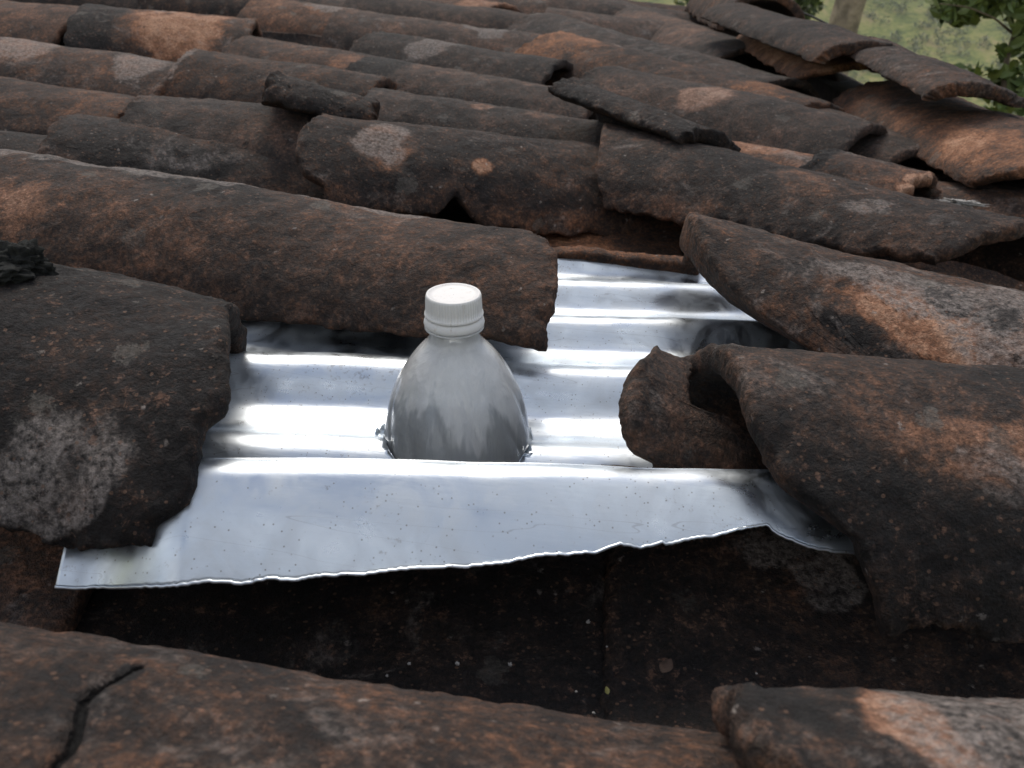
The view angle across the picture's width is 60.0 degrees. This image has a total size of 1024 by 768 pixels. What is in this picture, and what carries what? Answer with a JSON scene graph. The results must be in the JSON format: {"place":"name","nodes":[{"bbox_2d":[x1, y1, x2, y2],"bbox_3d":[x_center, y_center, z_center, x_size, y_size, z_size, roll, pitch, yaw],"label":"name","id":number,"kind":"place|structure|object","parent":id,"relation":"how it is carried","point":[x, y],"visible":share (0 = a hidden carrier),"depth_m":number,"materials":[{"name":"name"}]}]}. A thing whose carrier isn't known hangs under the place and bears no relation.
{"place":"outdoors","nodes":[
{"label":"outdoors","id":0,"kind":"place"},
{"bbox_2d":[732,141,813,166],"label":"clay tile","id":1,"kind":"object","parent":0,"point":[785,157],"visible":0.07,"depth_m":0.96,"materials":[{"name":"brown tile"}]},
{"bbox_2d":[633,0,1023,114],"bbox_3d":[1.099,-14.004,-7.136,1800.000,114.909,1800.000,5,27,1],"label":"hillside","id":2,"kind":"structure","parent":0,"point":[902,23],"depth_m":187.55,"materials":[{"name":"green plant"}]},
{"bbox_2d":[437,73,1023,254],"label":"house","id":3,"kind":"structure","parent":2,"relation":"on","point":[827,88],"depth_m":1.66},
{"bbox_2d":[0,0,79,44],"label":"clay tile","id":4,"kind":"object","parent":3,"relation":"on","point":[44,23],"visible":0.41,"depth_m":1.54,"materials":[{"name":"brown tile"}]},
{"bbox_2d":[0,527,95,632],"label":"clay tile","id":5,"kind":"object","parent":3,"relation":"on","point":[31,595],"visible":0.11,"depth_m":0.40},
{"bbox_2d":[9,0,137,9],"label":"clay tile","id":6,"kind":"object","parent":3,"relation":"on","point":[131,4],"visible":0.09,"depth_m":2.20,"materials":[{"name":"brown tile"}]},
{"bbox_2d":[138,0,344,16],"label":"clay tile","id":7,"kind":"object","parent":3,"relation":"on","point":[231,8],"visible":0.13,"depth_m":2.19,"materials":[{"name":"brown tile"}]},
{"bbox_2d":[262,31,321,46],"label":"clay tile","id":8,"kind":"object","parent":3,"relation":"on","point":[307,39],"visible":0.04,"depth_m":1.93,"materials":[{"name":"brown tile"}]},
{"bbox_2d":[236,0,353,35],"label":"clay tile","id":9,"kind":"object","parent":3,"relation":"on","point":[288,16],"visible":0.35,"depth_m":1.99,"materials":[{"name":"brown tile"}]},
{"bbox_2d":[74,550,605,719],"bbox_3d":[-0.076,0.111,0.381,0.274,0.058,0.239,5,27,1],"label":"clay tile","id":10,"kind":"object","parent":3,"relation":"on","point":[483,626],"visible":0.23,"depth_m":0.41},
{"bbox_2d":[0,622,740,767],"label":"clay tile","id":11,"kind":"object","parent":10,"relation":"on","point":[72,699],"visible":0.98,"depth_m":0.24,"materials":[{"name":"brown ceramic"}]},
{"bbox_2d":[55,259,854,589],"bbox_3d":[0.015,-0.014,0.549,0.477,0.053,0.415,2,27,-5],"label":"metal sheet","id":12,"kind":"object","parent":10,"relation":"on","point":[303,473],"visible":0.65,"depth_m":0.39,"materials":[{"name":"metal"}]},
{"bbox_2d":[0,264,246,551],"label":"clay tile","id":13,"kind":"object","parent":12,"relation":"on","point":[115,394],"visible":0.97,"depth_m":0.38,"materials":[{"name":"brown ceramic"}]},
{"bbox_2d":[0,263,35,284],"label":"moss clump","id":14,"kind":"object","parent":13,"relation":"on","point":[12,273],"visible":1,"depth_m":0.43,"materials":[{"name":"grey plant"}]},
{"bbox_2d":[0,238,58,275],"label":"moss clump","id":15,"kind":"object","parent":13,"relation":"on","point":[27,254],"visible":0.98,"depth_m":0.44,"materials":[{"name":"green plant"}]},
{"bbox_2d":[618,345,767,468],"bbox_3d":[0.075,0.009,0.456,0.087,0.065,0.120,-9,30,-24],"label":"clay tile","id":16,"kind":"object","parent":12,"relation":"on","point":[665,422],"visible":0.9,"depth_m":0.42,"materials":[{"name":"brown ceramic"}]},
{"bbox_2d":[680,343,1023,643],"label":"clay tile","id":17,"kind":"object","parent":12,"relation":"on","point":[906,476],"visible":0.99,"depth_m":0.37,"materials":[{"name":"brown ceramic"}]},
{"bbox_2d":[679,212,1023,367],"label":"clay tile","id":18,"kind":"object","parent":17,"relation":"on","point":[812,297],"visible":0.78,"depth_m":0.53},
{"bbox_2d":[420,212,439,218],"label":"clay tile","id":19,"kind":"object","parent":3,"relation":"on","point":[432,216],"depth_m":0.86,"materials":[{"name":"brown tile"}]},
{"bbox_2d":[36,114,324,199],"bbox_3d":[-0.304,-0.215,0.882,0.288,0.090,0.193,2,27,-5],"label":"clay tile","id":20,"kind":"object","parent":19,"relation":"on","point":[101,141],"visible":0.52,"depth_m":0.83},
{"bbox_2d":[119,94,317,168],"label":"clay tile","id":21,"kind":"object","parent":20,"relation":"on","point":[268,131],"visible":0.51,"depth_m":0.86,"materials":[{"name":"brown tile"}]},
{"bbox_2d":[0,149,557,351],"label":"clay tile","id":22,"kind":"object","parent":19,"relation":"on","point":[254,253],"visible":0.94,"depth_m":0.58,"materials":[{"name":"brown tile"}]},
{"bbox_2d":[342,0,527,28],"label":"clay tile","id":23,"kind":"object","parent":3,"relation":"on","point":[484,17],"visible":0.29,"depth_m":2.21,"materials":[{"name":"brown tile"}]},
{"bbox_2d":[384,283,529,462],"bbox_3d":[-0.030,0.073,0.513,0.099,0.271,0.100,2,29,2],"label":"plastic bottle","id":24,"kind":"object","parent":3,"relation":"on","point":[456,395],"visible":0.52,"depth_m":0.45,"materials":[{"name":"clear plastic"}]},
{"bbox_2d":[427,0,521,12],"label":"clay tile","id":25,"kind":"object","parent":3,"relation":"on","point":[498,5],"visible":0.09,"depth_m":2.43,"materials":[{"name":"brown tile"}]},
{"bbox_2d":[486,0,546,13],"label":"clay tile","id":26,"kind":"object","parent":3,"relation":"on","point":[530,6],"visible":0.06,"depth_m":2.57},
{"bbox_2d":[537,222,698,274],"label":"clay tile","id":27,"kind":"object","parent":3,"relation":"on","point":[658,248],"visible":0.34,"depth_m":0.84,"materials":[{"name":"brown tile"}]},
{"bbox_2d":[624,0,685,10],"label":"clay tile","id":28,"kind":"object","parent":3,"relation":"on","point":[666,6],"visible":0.06,"depth_m":2.99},
{"bbox_2d":[610,0,785,75],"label":"clay tile","id":29,"kind":"object","parent":3,"relation":"on","point":[673,30],"visible":0.34,"depth_m":2.08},
{"bbox_2d":[546,0,707,25],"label":"clay tile","id":30,"kind":"object","parent":29,"relation":"on","point":[607,7],"visible":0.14,"depth_m":2.56,"materials":[{"name":"brown tile"}]},
{"bbox_2d":[545,7,745,65],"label":"clay tile","id":31,"kind":"object","parent":29,"relation":"on","point":[647,29],"visible":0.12,"depth_m":2.21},
{"bbox_2d":[685,0,805,31],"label":"ridge tile","id":32,"kind":"object","parent":29,"relation":"on","point":[695,9],"visible":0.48,"depth_m":2.17,"materials":[{"name":"ceramic"}]},
{"bbox_2d":[737,34,876,79],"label":"ridge tile","id":33,"kind":"object","parent":3,"relation":"on","point":[788,65],"visible":0.29,"depth_m":1.50,"materials":[{"name":"ceramic"}]},
{"bbox_2d":[700,2,894,63],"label":"ridge tile","id":34,"kind":"object","parent":33,"relation":"on","point":[814,41],"visible":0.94,"depth_m":1.50,"materials":[{"name":"ceramic"}]},
{"bbox_2d":[599,465,1023,732],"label":"clay tile","id":35,"kind":"object","parent":3,"relation":"on","point":[707,616],"visible":0.38,"depth_m":0.41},
{"bbox_2d":[605,686,609,693],"bbox_3d":[0.039,0.126,0.365,0.002,0.001,0.004,-23,26,5],"label":"fallen leaf","id":36,"kind":"object","parent":35,"relation":"on","point":[607,690],"visible":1,"depth_m":0.36,"materials":[{"name":"yellow plant"}]},
{"bbox_2d":[659,658,672,672],"bbox_3d":[0.065,0.118,0.373,0.006,0.002,0.009,17,33,29],"label":"fallen leaf","id":37,"kind":"object","parent":35,"relation":"on","point":[665,666],"visible":1,"depth_m":0.37,"materials":[{"name":"brown plant"}]},
{"bbox_2d":[711,682,1023,767],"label":"clay tile","id":38,"kind":"object","parent":35,"relation":"on","point":[758,726],"visible":1,"depth_m":0.23,"materials":[{"name":"brown tile"}]},
{"bbox_2d":[804,12,828,23],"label":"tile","id":39,"kind":"object","parent":3,"relation":"on","point":[812,16],"visible":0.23,"depth_m":2.50,"materials":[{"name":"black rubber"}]},
{"bbox_2d":[827,73,862,84],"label":"clay tile","id":40,"kind":"object","parent":3,"relation":"on","point":[838,77],"visible":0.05,"depth_m":1.75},
{"bbox_2d":[839,72,863,84],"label":"clay tile","id":41,"kind":"object","parent":3,"relation":"on","point":[849,77],"visible":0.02,"depth_m":1.96,"materials":[{"name":"brown tile"}]},
{"bbox_2d":[904,166,928,170],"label":"clay tile","id":42,"kind":"object","parent":3,"relation":"on","point":[923,169],"visible":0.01,"depth_m":1.12,"materials":[{"name":"brown tile"}]},
{"bbox_2d":[819,108,943,173],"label":"clay tile","id":43,"kind":"object","parent":42,"relation":"on","point":[892,146],"visible":0.2,"depth_m":1.08,"materials":[{"name":"brown tile"}]},
{"bbox_2d":[579,66,887,154],"bbox_3d":[0.286,-0.359,1.208,0.415,0.087,0.212,25,34,35],"label":"clay tile","id":44,"kind":"object","parent":43,"relation":"on","point":[753,118],"visible":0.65,"depth_m":1.13,"materials":[{"name":"brown tile"}]},
{"bbox_2d":[832,80,1023,187],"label":"ridge tile","id":45,"kind":"object","parent":43,"relation":"on","point":[969,144],"visible":0.87,"depth_m":1.05,"materials":[{"name":"ceramic"}]},
{"bbox_2d":[845,36,1023,107],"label":"ridge tile","id":46,"kind":"object","parent":45,"relation":"on","point":[927,78],"visible":0.94,"depth_m":1.11,"materials":[{"name":"ceramic"}]},
{"bbox_2d":[829,248,1023,290],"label":"clay tile","id":47,"kind":"object","parent":3,"relation":"on","point":[969,272],"visible":0.02,"depth_m":0.85,"materials":[{"name":"brown tile"}]},
{"bbox_2d":[934,173,960,182],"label":"clay tile","id":48,"kind":"object","parent":3,"relation":"on","point":[943,177],"visible":0.02,"depth_m":1.09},
{"bbox_2d":[798,148,941,196],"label":"clay tile","id":49,"kind":"object","parent":48,"relation":"on","point":[876,172],"visible":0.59,"depth_m":0.90,"materials":[{"name":"brown tile"}]},
{"bbox_2d":[913,181,1023,217],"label":"clay tile","id":50,"kind":"object","parent":48,"relation":"on","point":[1004,200],"visible":0.2,"depth_m":0.92,"materials":[{"name":"brown tile"}]},
{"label":"clay tile","id":51,"kind":"object","parent":3,"relation":"on","visible":0},
{"bbox_2d":[363,87,602,143],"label":"clay tile","id":52,"kind":"object","parent":51,"relation":"on","point":[402,106],"visible":0.48,"depth_m":1.01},
{"bbox_2d":[295,113,682,236],"bbox_3d":[-0.004,-0.214,0.907,0.425,0.112,0.211,-3,28,-14],"label":"clay tile","id":53,"kind":"object","parent":51,"relation":"on","point":[538,186],"visible":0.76,"depth_m":0.83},
{"bbox_2d":[261,70,379,119],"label":"clay tile","id":54,"kind":"object","parent":53,"relation":"on","point":[285,92],"visible":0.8,"depth_m":0.86,"materials":[{"name":"brown tile"}]},
{"bbox_2d":[596,122,1023,281],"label":"clay tile","id":55,"kind":"object","parent":53,"relation":"on","point":[640,172],"visible":1,"depth_m":0.77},
{"bbox_2d":[548,77,740,151],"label":"clay tile","id":56,"kind":"object","parent":55,"relation":"on","point":[609,107],"visible":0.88,"depth_m":0.89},
{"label":"clay tile","id":57,"kind":"object","parent":3,"relation":"on","visible":0},
{"bbox_2d":[0,130,46,153],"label":"clay tile","id":58,"kind":"object","parent":57,"relation":"on","point":[22,141],"visible":0.16,"depth_m":0.82,"materials":[{"name":"brown tile"}]},
{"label":"clay tile","id":59,"kind":"object","parent":3,"relation":"on","visible":0},
{"bbox_2d":[0,76,134,134],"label":"clay tile","id":60,"kind":"object","parent":59,"relation":"on","point":[29,107],"visible":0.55,"depth_m":0.92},
{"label":"clay tile","id":61,"kind":"object","parent":3,"relation":"on","visible":0},
{"bbox_2d":[0,37,175,96],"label":"clay tile","id":62,"kind":"object","parent":61,"relation":"on","point":[130,74],"visible":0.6,"depth_m":1.14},
{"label":"clay tile","id":63,"kind":"object","parent":3,"relation":"on","visible":0},
{"bbox_2d":[163,48,396,102],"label":"clay tile","id":64,"kind":"object","parent":63,"relation":"on","point":[198,73],"visible":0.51,"depth_m":1.12,"materials":[{"name":"brown tile"}]},
{"bbox_2d":[345,56,592,118],"bbox_3d":[-0.050,-0.395,1.253,0.372,0.090,0.221,14,28,18],"label":"clay tile","id":65,"kind":"object","parent":63,"relation":"on","point":[418,79],"visible":0.37,"depth_m":1.20,"materials":[{"name":"brown tile"}]},
{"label":"clay tile","id":66,"kind":"object","parent":3,"relation":"on","visible":0},
{"bbox_2d":[63,3,262,61],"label":"clay tile","id":67,"kind":"object","parent":66,"relation":"on","point":[172,36],"visible":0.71,"depth_m":1.48,"materials":[{"name":"brown tile"}]},
{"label":"clay tile","id":68,"kind":"object","parent":3,"relation":"on","visible":0},
{"bbox_2d":[220,35,401,69],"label":"clay tile","id":69,"kind":"object","parent":68,"relation":"on","point":[250,46],"visible":0.3,"depth_m":1.37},
{"bbox_2d":[349,31,572,84],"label":"clay tile","id":70,"kind":"object","parent":68,"relation":"on","point":[536,69],"visible":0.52,"depth_m":1.42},
{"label":"clay tile","id":71,"kind":"object","parent":3,"relation":"on","visible":0},
{"bbox_2d":[514,31,844,111],"bbox_3d":[0.251,-0.475,1.429,0.260,0.109,0.593,-15,33,-33],"label":"clay tile","id":72,"kind":"object","parent":71,"relation":"on","point":[583,55],"visible":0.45,"depth_m":1.43,"materials":[{"name":"brown tile"}]},
{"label":"clay tile","id":73,"kind":"object","parent":3,"relation":"on","visible":0},
{"bbox_2d":[319,8,541,52],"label":"clay tile","id":74,"kind":"object","parent":73,"relation":"on","point":[345,28],"visible":0.41,"depth_m":1.75,"materials":[{"name":"brown tile"}]},
{"bbox_2d":[506,13,821,98],"bbox_3d":[0.256,-0.616,1.714,0.277,0.115,0.751,-12,31,-29],"label":"clay tile","id":75,"kind":"object","parent":73,"relation":"on","point":[543,23],"visible":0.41,"depth_m":1.66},
{"bbox_2d":[673,0,825,19],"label":"broadleaf tree","id":76,"kind":"object","parent":2,"relation":"on","point":[813,4],"visible":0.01,"depth_m":9.16,"materials":[{"name":"green plant"}]},
{"bbox_2d":[829,0,866,75],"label":"broadleaf tree","id":77,"kind":"object","parent":2,"relation":"on","point":[846,14],"visible":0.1,"depth_m":6.94,"materials":[{"name":"plant"}]},
{"bbox_2d":[809,0,1023,116],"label":"hillside shrubs","id":78,"kind":"object","parent":2,"relation":"on","point":[916,48],"visible":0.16,"depth_m":183.35,"materials":[{"name":"green plant"}]},
{"bbox_2d":[924,0,1023,115],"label":"sapling","id":79,"kind":"object","parent":2,"relation":"on","point":[957,13],"visible":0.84,"depth_m":2.57,"materials":[{"name":"green plant"}]},
{"bbox_2d":[934,197,988,207],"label":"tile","id":80,"kind":"object","parent":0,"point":[970,203],"visible":0.9,"depth_m":0.82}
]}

